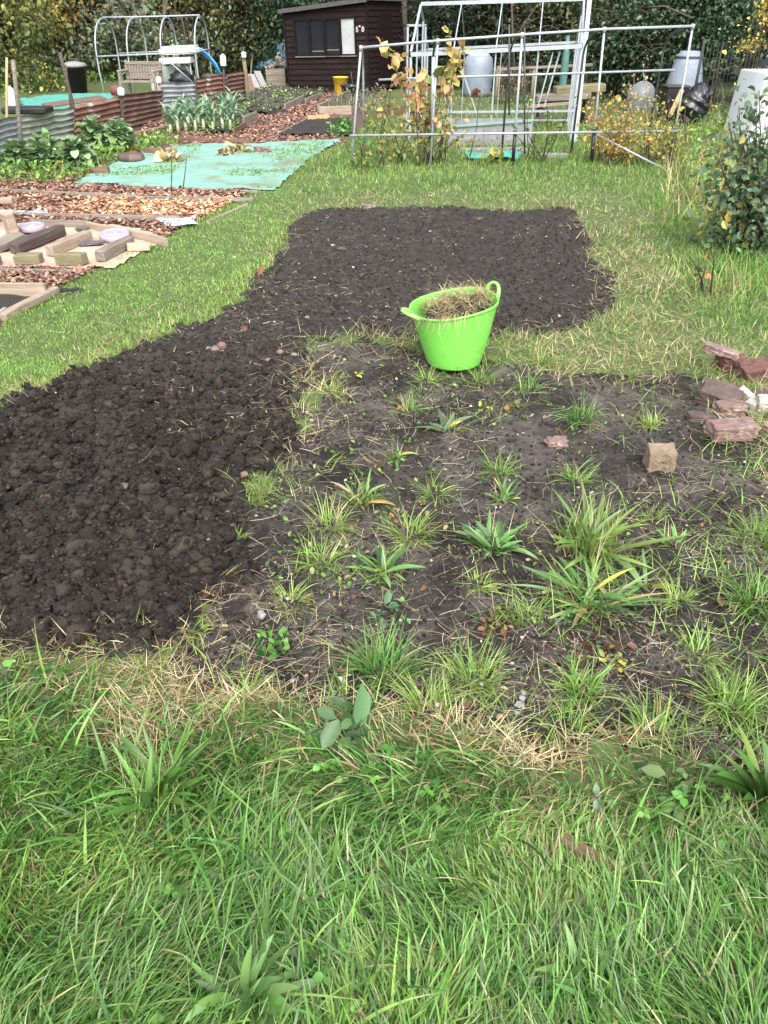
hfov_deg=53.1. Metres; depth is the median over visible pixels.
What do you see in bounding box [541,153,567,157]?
concrete slab
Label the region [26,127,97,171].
brussels sprout plant
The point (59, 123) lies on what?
corrugated panel
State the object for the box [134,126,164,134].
edging board
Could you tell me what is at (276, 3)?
holly tree
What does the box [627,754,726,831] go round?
leafy weed
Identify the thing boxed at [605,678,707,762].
grass tuft
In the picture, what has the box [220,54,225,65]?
plastic bottle
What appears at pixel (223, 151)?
leaf clump
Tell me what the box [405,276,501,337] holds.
weed heap
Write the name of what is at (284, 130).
edging board
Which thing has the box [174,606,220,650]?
grass tuft
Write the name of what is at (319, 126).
bed soil
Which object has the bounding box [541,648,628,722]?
grass tuft
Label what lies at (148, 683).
grass tuft
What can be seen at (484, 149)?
concrete kerb
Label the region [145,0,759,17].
sky
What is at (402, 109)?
edging board
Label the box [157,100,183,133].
leek
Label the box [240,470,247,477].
pebble
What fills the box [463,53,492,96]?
water butt
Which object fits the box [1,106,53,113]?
plastic tray
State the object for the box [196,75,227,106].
corrugated panel
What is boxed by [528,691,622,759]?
grass tuft
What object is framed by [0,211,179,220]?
edging board
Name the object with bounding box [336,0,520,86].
ivy tree
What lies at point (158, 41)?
sapling
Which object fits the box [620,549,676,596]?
weed rosette
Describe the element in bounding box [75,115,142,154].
brussels sprout plant
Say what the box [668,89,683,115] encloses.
wood lath
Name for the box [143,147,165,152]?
brick
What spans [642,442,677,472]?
stone
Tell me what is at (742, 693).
grass tuft
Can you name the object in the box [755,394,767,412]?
stone
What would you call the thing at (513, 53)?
sapling
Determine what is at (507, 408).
leafy weed
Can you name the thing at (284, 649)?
leafy weed
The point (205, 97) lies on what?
leek
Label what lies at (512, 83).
garden waste
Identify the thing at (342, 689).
grass tuft
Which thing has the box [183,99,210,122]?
leek
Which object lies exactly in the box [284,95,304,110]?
edging board
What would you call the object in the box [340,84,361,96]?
plant pot
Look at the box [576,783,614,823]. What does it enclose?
leafy weed
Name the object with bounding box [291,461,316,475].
leafy weed
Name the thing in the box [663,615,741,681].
grass tuft
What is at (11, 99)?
plastic bottle
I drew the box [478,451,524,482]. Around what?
grass tuft
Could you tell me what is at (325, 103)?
edging board
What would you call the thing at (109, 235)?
weight disc
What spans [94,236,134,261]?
timber beam
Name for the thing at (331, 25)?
window
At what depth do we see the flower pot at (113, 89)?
12.26 m
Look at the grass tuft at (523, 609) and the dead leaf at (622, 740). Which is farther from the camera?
the grass tuft at (523, 609)
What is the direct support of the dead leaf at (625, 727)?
on the weedy soil at (526, 427)
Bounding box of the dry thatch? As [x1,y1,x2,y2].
[0,543,764,811]
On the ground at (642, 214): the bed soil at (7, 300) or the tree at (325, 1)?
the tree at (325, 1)
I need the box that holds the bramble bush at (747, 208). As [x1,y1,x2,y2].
[665,76,767,264]
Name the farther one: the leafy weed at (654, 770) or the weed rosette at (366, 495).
the weed rosette at (366, 495)
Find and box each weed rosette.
[80,713,245,846]
[183,890,319,1023]
[323,469,402,511]
[346,531,424,593]
[374,441,418,467]
[413,404,482,434]
[450,503,537,562]
[475,470,522,512]
[510,524,683,659]
[521,470,690,593]
[534,906,617,1023]
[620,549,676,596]
[650,515,702,548]
[689,719,767,822]
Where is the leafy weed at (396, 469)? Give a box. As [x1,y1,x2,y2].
[375,460,398,474]
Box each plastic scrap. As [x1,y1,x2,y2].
[59,287,83,293]
[512,690,526,715]
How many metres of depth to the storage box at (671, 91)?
13.31 m
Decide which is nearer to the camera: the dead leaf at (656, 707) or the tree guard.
the dead leaf at (656, 707)
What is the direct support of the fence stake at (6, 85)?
on the ground at (642, 214)
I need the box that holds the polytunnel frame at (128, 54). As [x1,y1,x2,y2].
[94,14,211,92]
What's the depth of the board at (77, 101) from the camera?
14.20 m
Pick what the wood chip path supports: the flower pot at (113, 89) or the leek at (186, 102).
the leek at (186, 102)
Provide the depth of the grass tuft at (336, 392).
4.01 m
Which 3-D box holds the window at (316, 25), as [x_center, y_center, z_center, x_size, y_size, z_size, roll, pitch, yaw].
[-1.609,-11.413,18.490,0.415,0.797,0.065,13,35,22]
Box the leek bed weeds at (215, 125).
[161,101,248,134]
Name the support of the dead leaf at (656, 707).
on the weedy soil at (526, 427)
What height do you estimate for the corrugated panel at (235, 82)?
0.637 m
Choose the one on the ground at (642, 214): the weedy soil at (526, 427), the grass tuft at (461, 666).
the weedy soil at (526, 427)
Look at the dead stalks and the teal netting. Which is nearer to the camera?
the dead stalks
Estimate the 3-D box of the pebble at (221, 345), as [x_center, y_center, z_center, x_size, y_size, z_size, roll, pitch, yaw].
[-0.916,-0.940,4.344,0.055,0.048,0.059,0,33,0]
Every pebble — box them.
[121,482,128,489]
[210,345,219,352]
[217,341,226,349]
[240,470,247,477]
[276,349,283,354]
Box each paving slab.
[248,74,259,87]
[248,75,254,90]
[254,71,265,86]
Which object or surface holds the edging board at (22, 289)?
on the bed soil at (7, 300)
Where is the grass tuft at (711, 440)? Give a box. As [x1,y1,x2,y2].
[684,417,740,451]
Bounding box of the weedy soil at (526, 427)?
[134,339,767,775]
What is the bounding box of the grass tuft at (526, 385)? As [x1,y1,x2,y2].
[505,364,560,396]
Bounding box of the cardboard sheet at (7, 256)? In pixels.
[0,222,159,267]
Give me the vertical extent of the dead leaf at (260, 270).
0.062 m
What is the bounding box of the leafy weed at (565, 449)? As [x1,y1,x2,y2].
[554,442,583,457]
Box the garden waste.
[485,63,534,103]
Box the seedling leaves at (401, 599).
[190,346,767,740]
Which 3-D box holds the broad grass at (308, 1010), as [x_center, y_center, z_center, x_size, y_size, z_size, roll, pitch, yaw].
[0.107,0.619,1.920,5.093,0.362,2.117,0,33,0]
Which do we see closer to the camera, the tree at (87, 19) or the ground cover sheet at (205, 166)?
the ground cover sheet at (205, 166)
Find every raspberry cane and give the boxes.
[376,36,434,161]
[418,25,470,162]
[468,88,480,160]
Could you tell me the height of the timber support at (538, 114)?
0.287 m
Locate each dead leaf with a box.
[257,266,262,274]
[338,674,350,683]
[368,854,406,902]
[613,725,628,740]
[620,735,631,754]
[653,700,661,724]
[717,597,726,606]
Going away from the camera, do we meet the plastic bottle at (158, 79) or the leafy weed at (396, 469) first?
the leafy weed at (396, 469)
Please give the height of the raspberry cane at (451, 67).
1.529 m
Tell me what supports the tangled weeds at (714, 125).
on the ground at (642, 214)
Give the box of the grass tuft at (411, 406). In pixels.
[382,388,427,420]
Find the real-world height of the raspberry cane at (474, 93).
0.860 m
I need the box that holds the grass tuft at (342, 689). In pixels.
[308,667,381,707]
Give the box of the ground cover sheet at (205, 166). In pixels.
[75,139,338,189]
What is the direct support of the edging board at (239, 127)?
on the wood chip path
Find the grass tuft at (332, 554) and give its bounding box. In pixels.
[278,522,363,580]
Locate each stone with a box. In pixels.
[165,146,177,152]
[361,203,375,208]
[544,435,568,448]
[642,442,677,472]
[738,386,755,400]
[744,398,758,412]
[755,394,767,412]
[761,422,767,434]
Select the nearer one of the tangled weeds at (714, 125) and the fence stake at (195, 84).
the tangled weeds at (714, 125)
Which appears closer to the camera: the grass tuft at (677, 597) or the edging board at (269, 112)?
the grass tuft at (677, 597)
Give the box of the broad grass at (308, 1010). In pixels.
[0,622,767,1023]
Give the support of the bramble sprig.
on the ground at (642, 214)
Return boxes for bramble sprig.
[687,243,716,296]
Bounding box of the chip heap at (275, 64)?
[264,61,285,68]
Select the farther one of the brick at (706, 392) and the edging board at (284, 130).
the edging board at (284, 130)
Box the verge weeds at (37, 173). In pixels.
[0,126,178,185]
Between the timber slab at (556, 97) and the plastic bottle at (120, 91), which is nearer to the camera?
the plastic bottle at (120, 91)
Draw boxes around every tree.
[0,44,30,84]
[2,0,107,74]
[18,0,165,76]
[22,0,231,44]
[90,0,263,74]
[143,0,307,77]
[206,0,330,80]
[261,0,444,34]
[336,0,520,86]
[399,0,578,91]
[469,0,647,93]
[514,0,740,101]
[557,0,767,108]
[644,0,767,100]
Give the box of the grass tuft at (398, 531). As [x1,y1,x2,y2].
[369,499,455,554]
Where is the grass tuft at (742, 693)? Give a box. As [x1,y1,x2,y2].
[669,658,767,747]
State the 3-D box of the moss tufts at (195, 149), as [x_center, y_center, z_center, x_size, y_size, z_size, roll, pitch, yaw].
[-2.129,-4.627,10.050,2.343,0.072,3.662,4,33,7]
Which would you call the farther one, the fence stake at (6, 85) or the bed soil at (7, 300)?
the fence stake at (6, 85)
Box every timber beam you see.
[8,225,65,253]
[45,230,92,255]
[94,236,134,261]
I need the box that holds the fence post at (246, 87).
[242,58,249,99]
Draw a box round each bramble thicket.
[42,0,215,80]
[124,0,253,77]
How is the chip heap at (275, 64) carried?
on the compost box at (276, 77)
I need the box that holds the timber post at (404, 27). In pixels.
[402,1,408,80]
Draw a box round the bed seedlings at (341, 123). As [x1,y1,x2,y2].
[326,114,352,135]
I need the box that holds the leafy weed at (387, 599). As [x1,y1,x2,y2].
[369,590,410,632]
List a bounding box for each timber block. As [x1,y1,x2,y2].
[0,210,19,233]
[13,252,43,264]
[54,252,88,265]
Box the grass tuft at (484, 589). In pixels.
[461,560,509,598]
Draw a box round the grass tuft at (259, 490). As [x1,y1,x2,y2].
[245,477,276,502]
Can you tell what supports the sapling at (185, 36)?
on the ground at (642, 214)
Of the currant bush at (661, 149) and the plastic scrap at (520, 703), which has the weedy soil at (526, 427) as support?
the plastic scrap at (520, 703)
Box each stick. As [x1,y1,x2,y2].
[206,203,247,222]
[554,829,617,871]
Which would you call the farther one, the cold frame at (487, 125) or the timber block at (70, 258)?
the cold frame at (487, 125)
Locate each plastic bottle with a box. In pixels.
[8,86,15,105]
[117,87,124,95]
[156,76,161,82]
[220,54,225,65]
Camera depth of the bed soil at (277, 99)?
17.29 m
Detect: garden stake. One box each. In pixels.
[171,146,171,192]
[182,157,186,190]
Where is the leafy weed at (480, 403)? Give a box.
[479,401,495,413]
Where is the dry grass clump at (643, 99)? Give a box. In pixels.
[622,64,655,155]
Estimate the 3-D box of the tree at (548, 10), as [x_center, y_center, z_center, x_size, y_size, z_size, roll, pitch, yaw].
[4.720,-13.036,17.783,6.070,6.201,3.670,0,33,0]
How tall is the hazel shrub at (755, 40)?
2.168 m
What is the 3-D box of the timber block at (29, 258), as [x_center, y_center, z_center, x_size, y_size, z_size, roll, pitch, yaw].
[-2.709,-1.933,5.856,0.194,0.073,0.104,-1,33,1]
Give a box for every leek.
[157,99,193,132]
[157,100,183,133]
[160,102,183,123]
[165,93,184,113]
[168,99,209,130]
[169,101,199,131]
[177,88,208,115]
[177,98,193,122]
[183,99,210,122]
[186,99,211,131]
[189,88,223,104]
[195,92,217,119]
[195,102,216,131]
[206,91,235,118]
[207,99,233,127]
[212,91,232,101]
[214,103,243,127]
[222,86,254,111]
[224,89,243,118]
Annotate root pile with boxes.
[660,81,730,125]
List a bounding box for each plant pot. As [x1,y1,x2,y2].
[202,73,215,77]
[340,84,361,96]
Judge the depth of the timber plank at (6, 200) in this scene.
6.71 m
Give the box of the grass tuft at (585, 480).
[543,458,602,489]
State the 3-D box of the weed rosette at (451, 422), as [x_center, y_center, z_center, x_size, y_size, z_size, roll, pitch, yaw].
[0.289,-0.454,3.572,0.342,0.193,0.305,-13,35,-19]
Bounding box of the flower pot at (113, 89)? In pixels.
[109,85,120,95]
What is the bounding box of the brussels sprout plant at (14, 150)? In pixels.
[0,138,40,174]
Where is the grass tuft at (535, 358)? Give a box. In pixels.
[516,337,569,372]
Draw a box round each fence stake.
[5,57,7,116]
[11,60,22,140]
[58,52,75,120]
[65,65,73,132]
[119,96,124,121]
[194,75,196,99]
[223,66,225,104]
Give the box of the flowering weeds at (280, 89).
[245,82,329,113]
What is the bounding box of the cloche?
[626,81,654,111]
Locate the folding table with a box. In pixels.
[158,45,199,78]
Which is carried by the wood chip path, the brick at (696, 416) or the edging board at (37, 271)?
the edging board at (37, 271)
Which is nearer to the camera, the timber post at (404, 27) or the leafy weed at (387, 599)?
the leafy weed at (387, 599)
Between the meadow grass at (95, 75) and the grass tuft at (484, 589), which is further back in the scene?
the meadow grass at (95, 75)
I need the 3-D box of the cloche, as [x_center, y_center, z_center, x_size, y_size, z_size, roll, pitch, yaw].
[5.090,-8.215,15.170,0.559,0.525,0.559,0,33,0]
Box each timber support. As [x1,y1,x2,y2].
[536,107,544,122]
[580,93,592,122]
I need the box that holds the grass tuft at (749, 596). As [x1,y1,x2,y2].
[702,551,767,634]
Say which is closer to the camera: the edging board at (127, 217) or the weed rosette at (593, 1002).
the weed rosette at (593, 1002)
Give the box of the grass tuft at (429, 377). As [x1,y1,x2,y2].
[407,361,451,391]
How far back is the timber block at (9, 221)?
6.40 m
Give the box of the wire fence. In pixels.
[695,39,767,110]
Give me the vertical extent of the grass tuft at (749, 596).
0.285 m
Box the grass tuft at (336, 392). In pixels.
[314,365,362,410]
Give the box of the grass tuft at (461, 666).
[430,623,536,707]
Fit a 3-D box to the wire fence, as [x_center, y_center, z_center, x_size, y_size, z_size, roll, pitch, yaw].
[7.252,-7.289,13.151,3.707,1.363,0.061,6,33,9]
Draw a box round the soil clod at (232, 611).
[222,600,244,623]
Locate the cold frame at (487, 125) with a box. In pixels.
[446,118,531,145]
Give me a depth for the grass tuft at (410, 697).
2.15 m
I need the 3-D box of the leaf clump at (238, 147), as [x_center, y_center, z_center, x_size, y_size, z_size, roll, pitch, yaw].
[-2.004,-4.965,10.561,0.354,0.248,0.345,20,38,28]
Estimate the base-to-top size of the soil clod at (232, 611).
0.059 m
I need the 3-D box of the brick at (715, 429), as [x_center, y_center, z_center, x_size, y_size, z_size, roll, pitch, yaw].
[1.595,-0.376,3.517,0.228,0.071,0.113,-2,36,-4]
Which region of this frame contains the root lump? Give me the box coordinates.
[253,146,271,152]
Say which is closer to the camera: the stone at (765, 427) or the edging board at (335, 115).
the stone at (765, 427)
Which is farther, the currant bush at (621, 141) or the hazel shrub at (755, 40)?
the hazel shrub at (755, 40)
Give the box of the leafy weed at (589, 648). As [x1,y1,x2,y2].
[566,609,637,671]
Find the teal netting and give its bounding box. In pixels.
[465,149,521,158]
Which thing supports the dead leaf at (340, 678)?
on the weedy soil at (526, 427)
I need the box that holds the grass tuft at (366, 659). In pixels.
[315,610,457,704]
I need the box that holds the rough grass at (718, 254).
[271,116,767,472]
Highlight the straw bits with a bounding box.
[130,207,619,450]
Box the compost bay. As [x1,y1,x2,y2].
[494,62,592,103]
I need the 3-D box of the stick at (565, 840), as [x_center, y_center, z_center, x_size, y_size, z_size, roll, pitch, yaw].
[0.451,0.771,1.730,0.158,0.037,0.036,25,40,33]
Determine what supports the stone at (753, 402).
on the ground at (642, 214)
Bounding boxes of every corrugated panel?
[0,115,20,158]
[21,106,74,146]
[73,97,123,136]
[122,90,163,127]
[160,81,195,115]
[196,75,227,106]
[225,70,245,103]
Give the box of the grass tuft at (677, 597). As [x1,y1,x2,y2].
[649,572,707,614]
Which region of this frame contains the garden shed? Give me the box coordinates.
[277,0,404,90]
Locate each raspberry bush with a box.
[353,82,440,163]
[403,66,475,166]
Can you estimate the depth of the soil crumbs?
2.79 m
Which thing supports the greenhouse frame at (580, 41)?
on the ground at (642, 214)
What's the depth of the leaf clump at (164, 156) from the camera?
9.80 m
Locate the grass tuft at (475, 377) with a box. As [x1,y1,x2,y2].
[461,362,507,385]
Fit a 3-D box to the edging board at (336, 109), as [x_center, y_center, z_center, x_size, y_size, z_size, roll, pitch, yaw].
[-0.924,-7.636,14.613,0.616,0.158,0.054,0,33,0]
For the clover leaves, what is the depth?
1.74 m
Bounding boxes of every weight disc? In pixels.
[18,221,45,232]
[99,228,129,242]
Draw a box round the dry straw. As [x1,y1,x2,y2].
[0,192,767,493]
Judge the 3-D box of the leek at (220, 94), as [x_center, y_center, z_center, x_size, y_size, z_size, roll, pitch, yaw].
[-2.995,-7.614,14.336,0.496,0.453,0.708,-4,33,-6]
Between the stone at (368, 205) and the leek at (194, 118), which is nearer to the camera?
the stone at (368, 205)
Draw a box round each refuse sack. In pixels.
[168,69,193,81]
[678,82,713,126]
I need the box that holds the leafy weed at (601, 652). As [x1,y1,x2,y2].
[599,645,627,671]
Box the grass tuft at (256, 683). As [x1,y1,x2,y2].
[215,658,282,698]
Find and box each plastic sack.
[256,58,277,70]
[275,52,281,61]
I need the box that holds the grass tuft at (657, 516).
[629,502,672,534]
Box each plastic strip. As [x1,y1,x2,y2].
[0,210,46,214]
[157,217,197,225]
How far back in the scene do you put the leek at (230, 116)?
12.47 m
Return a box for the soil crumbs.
[0,205,767,780]
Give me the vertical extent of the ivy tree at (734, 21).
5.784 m
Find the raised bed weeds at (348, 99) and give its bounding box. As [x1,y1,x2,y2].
[327,83,399,113]
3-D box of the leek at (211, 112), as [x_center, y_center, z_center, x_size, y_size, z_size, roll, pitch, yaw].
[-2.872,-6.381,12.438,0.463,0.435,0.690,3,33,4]
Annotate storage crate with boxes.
[150,67,190,89]
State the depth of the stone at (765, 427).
3.50 m
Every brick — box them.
[87,166,109,173]
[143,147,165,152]
[685,410,716,421]
[694,377,743,405]
[703,341,739,360]
[703,417,760,441]
[712,400,748,417]
[714,353,747,372]
[733,357,767,381]
[753,385,767,395]
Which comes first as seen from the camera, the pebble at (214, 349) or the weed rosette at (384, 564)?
the weed rosette at (384, 564)
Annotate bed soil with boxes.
[0,294,30,308]
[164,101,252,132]
[246,86,323,111]
[281,117,351,134]
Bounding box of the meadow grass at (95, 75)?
[0,62,241,97]
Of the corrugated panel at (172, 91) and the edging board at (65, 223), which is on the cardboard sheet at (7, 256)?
the edging board at (65, 223)
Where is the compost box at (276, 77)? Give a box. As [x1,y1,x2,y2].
[265,67,287,86]
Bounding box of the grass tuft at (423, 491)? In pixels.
[406,466,463,506]
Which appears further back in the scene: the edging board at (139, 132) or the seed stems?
the edging board at (139, 132)
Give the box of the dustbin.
[64,58,87,92]
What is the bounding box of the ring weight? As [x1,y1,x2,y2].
[118,152,144,161]
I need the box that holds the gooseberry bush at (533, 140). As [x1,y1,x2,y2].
[511,97,567,162]
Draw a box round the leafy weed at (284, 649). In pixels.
[245,624,292,661]
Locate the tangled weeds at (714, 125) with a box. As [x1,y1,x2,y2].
[662,100,766,231]
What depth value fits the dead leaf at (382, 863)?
1.67 m
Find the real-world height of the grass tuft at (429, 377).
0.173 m
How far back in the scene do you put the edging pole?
4.95 m
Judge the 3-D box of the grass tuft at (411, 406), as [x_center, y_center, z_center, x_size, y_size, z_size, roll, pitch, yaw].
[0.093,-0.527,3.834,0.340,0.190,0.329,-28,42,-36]
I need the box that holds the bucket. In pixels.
[333,76,347,94]
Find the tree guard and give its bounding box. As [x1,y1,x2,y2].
[559,36,569,84]
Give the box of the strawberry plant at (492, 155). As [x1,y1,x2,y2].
[477,147,503,162]
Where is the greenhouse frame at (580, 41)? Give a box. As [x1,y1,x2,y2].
[405,0,591,141]
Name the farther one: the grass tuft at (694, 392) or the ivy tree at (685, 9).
the ivy tree at (685, 9)
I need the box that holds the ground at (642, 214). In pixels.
[0,18,767,1023]
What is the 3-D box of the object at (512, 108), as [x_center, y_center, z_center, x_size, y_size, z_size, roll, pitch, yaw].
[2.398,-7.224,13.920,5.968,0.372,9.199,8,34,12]
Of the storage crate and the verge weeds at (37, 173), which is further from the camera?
the storage crate
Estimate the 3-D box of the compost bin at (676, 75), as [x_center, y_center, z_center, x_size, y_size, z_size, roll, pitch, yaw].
[5.473,-7.795,14.013,0.780,1.076,0.780,0,33,0]
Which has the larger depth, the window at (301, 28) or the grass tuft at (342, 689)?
the window at (301, 28)
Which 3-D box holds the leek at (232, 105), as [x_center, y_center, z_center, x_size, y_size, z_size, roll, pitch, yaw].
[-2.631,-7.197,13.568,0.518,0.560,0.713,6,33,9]
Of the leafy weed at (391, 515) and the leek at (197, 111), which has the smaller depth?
the leafy weed at (391, 515)
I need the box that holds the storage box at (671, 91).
[656,84,690,123]
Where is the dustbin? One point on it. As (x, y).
(76, 72)
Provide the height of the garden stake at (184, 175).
0.396 m
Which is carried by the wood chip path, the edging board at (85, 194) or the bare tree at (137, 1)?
the edging board at (85, 194)
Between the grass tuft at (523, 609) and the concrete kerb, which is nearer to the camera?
the grass tuft at (523, 609)
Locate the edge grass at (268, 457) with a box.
[0,201,767,692]
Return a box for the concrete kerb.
[460,147,530,152]
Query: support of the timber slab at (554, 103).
on the timber support at (538, 114)
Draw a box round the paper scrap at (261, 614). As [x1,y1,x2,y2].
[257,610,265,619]
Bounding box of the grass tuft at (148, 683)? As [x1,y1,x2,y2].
[116,643,189,697]
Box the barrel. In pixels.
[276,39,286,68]
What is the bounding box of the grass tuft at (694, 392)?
[680,380,726,407]
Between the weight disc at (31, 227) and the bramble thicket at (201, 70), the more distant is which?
the bramble thicket at (201, 70)
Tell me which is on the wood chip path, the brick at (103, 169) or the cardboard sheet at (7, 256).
the cardboard sheet at (7, 256)
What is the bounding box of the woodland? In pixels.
[1,0,767,84]
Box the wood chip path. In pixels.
[0,91,366,327]
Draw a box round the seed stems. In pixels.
[593,482,626,548]
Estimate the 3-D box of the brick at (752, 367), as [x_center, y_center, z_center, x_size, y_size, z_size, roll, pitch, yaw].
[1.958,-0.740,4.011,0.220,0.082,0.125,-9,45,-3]
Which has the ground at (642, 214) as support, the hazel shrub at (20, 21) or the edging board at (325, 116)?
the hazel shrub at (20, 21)
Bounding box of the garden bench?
[117,61,163,92]
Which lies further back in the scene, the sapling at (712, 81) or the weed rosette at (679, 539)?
the sapling at (712, 81)
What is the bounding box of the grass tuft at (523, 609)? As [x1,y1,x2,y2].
[498,592,552,630]
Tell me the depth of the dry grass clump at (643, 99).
9.96 m
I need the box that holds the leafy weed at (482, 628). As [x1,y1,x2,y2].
[474,601,526,645]
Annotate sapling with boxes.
[154,0,167,60]
[159,0,165,57]
[181,17,191,69]
[490,4,537,90]
[511,3,516,86]
[649,5,692,18]
[708,61,715,111]
[711,42,723,107]
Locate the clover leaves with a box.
[0,145,767,1023]
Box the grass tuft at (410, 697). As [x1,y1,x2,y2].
[377,657,488,736]
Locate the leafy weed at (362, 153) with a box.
[337,128,400,172]
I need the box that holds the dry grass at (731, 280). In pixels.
[643,242,767,314]
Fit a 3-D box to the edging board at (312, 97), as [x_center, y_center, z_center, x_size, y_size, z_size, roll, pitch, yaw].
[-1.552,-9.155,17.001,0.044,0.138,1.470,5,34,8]
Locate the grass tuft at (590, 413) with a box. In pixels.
[548,391,618,436]
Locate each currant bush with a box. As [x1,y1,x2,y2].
[572,88,666,166]
[631,94,702,164]
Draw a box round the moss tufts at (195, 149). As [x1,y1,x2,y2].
[95,140,333,187]
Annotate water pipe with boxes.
[175,52,218,73]
[199,47,221,73]
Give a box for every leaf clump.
[153,148,182,161]
[214,142,233,155]
[224,141,252,153]
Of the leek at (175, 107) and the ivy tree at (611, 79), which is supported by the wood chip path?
the leek at (175, 107)
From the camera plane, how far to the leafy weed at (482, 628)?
2.44 m
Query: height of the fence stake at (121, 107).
0.688 m
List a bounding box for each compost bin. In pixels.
[656,50,702,115]
[721,69,767,158]
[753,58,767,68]
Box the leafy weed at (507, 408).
[504,399,528,418]
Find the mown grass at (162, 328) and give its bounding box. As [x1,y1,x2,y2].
[0,147,297,538]
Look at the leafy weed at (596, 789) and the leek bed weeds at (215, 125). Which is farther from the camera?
the leek bed weeds at (215, 125)
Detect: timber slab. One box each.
[525,101,568,107]
[535,92,590,102]
[553,82,605,94]
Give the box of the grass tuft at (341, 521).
[288,486,364,545]
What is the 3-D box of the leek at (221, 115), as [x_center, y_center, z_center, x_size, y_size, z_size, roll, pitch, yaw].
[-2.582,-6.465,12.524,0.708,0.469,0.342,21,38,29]
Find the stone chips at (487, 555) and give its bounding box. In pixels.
[9,207,767,739]
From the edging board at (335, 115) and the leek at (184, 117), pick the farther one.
the edging board at (335, 115)
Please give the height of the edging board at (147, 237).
0.076 m
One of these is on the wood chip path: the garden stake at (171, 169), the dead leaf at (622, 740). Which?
the garden stake at (171, 169)
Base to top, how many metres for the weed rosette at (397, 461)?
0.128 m
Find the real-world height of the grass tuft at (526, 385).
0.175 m
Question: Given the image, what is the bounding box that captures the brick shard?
[241,326,247,331]
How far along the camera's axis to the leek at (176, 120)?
12.22 m
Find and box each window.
[293,18,309,57]
[308,18,325,56]
[323,17,340,56]
[339,17,356,56]
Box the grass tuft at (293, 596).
[266,572,317,629]
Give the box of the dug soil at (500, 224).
[0,204,617,660]
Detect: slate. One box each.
[75,226,88,230]
[79,241,100,245]
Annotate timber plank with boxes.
[0,197,13,203]
[0,232,24,252]
[127,242,149,250]
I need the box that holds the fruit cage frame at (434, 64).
[350,24,694,168]
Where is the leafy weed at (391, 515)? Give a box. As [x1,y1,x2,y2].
[380,507,396,522]
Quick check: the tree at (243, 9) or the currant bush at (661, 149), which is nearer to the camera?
the currant bush at (661, 149)
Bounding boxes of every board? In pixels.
[0,188,137,199]
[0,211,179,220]
[0,268,81,274]
[0,282,46,295]
[30,219,86,226]
[41,95,106,107]
[77,183,257,193]
[85,221,168,246]
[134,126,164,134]
[138,196,253,201]
[145,136,253,143]
[233,122,245,134]
[242,111,257,125]
[266,109,285,114]
[277,118,306,135]
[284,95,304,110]
[305,92,322,103]
[307,114,328,118]
[317,90,350,111]
[319,106,351,114]
[329,114,348,117]
[374,106,405,118]
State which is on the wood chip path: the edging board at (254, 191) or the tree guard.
the edging board at (254, 191)
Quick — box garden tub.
[401,281,500,370]
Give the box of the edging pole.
[0,286,58,320]
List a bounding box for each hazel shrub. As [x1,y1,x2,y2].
[0,0,108,94]
[720,0,767,78]
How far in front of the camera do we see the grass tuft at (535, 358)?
4.22 m
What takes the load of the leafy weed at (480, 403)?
on the weedy soil at (526, 427)
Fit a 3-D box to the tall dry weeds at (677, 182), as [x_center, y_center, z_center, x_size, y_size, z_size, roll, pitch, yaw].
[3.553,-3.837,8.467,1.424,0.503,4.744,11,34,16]
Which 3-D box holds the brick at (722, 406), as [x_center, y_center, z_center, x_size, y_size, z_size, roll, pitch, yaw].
[1.689,-0.504,3.756,0.154,0.067,0.100,-3,33,-5]
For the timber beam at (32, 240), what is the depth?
6.22 m
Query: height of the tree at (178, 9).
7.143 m
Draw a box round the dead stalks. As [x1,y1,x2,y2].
[57,321,767,771]
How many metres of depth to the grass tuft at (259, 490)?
3.06 m
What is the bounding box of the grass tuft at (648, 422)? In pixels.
[629,402,671,433]
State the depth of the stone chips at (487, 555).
2.68 m
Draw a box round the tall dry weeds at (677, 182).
[650,131,755,229]
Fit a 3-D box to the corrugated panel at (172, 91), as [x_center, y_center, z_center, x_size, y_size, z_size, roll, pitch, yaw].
[-3.875,-7.779,14.458,0.124,0.609,1.071,14,35,21]
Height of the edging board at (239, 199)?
0.044 m
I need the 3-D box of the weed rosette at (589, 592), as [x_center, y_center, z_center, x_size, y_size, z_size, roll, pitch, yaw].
[0.662,0.232,2.524,0.500,0.348,0.582,-21,38,-29]
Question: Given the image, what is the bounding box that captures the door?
[378,13,392,82]
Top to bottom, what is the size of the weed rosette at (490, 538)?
0.222 m
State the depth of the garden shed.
18.53 m
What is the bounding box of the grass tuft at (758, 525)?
[713,498,767,561]
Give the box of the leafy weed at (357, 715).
[307,683,375,762]
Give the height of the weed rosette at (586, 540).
0.363 m
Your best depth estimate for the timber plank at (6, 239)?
6.18 m
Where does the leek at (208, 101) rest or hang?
on the wood chip path

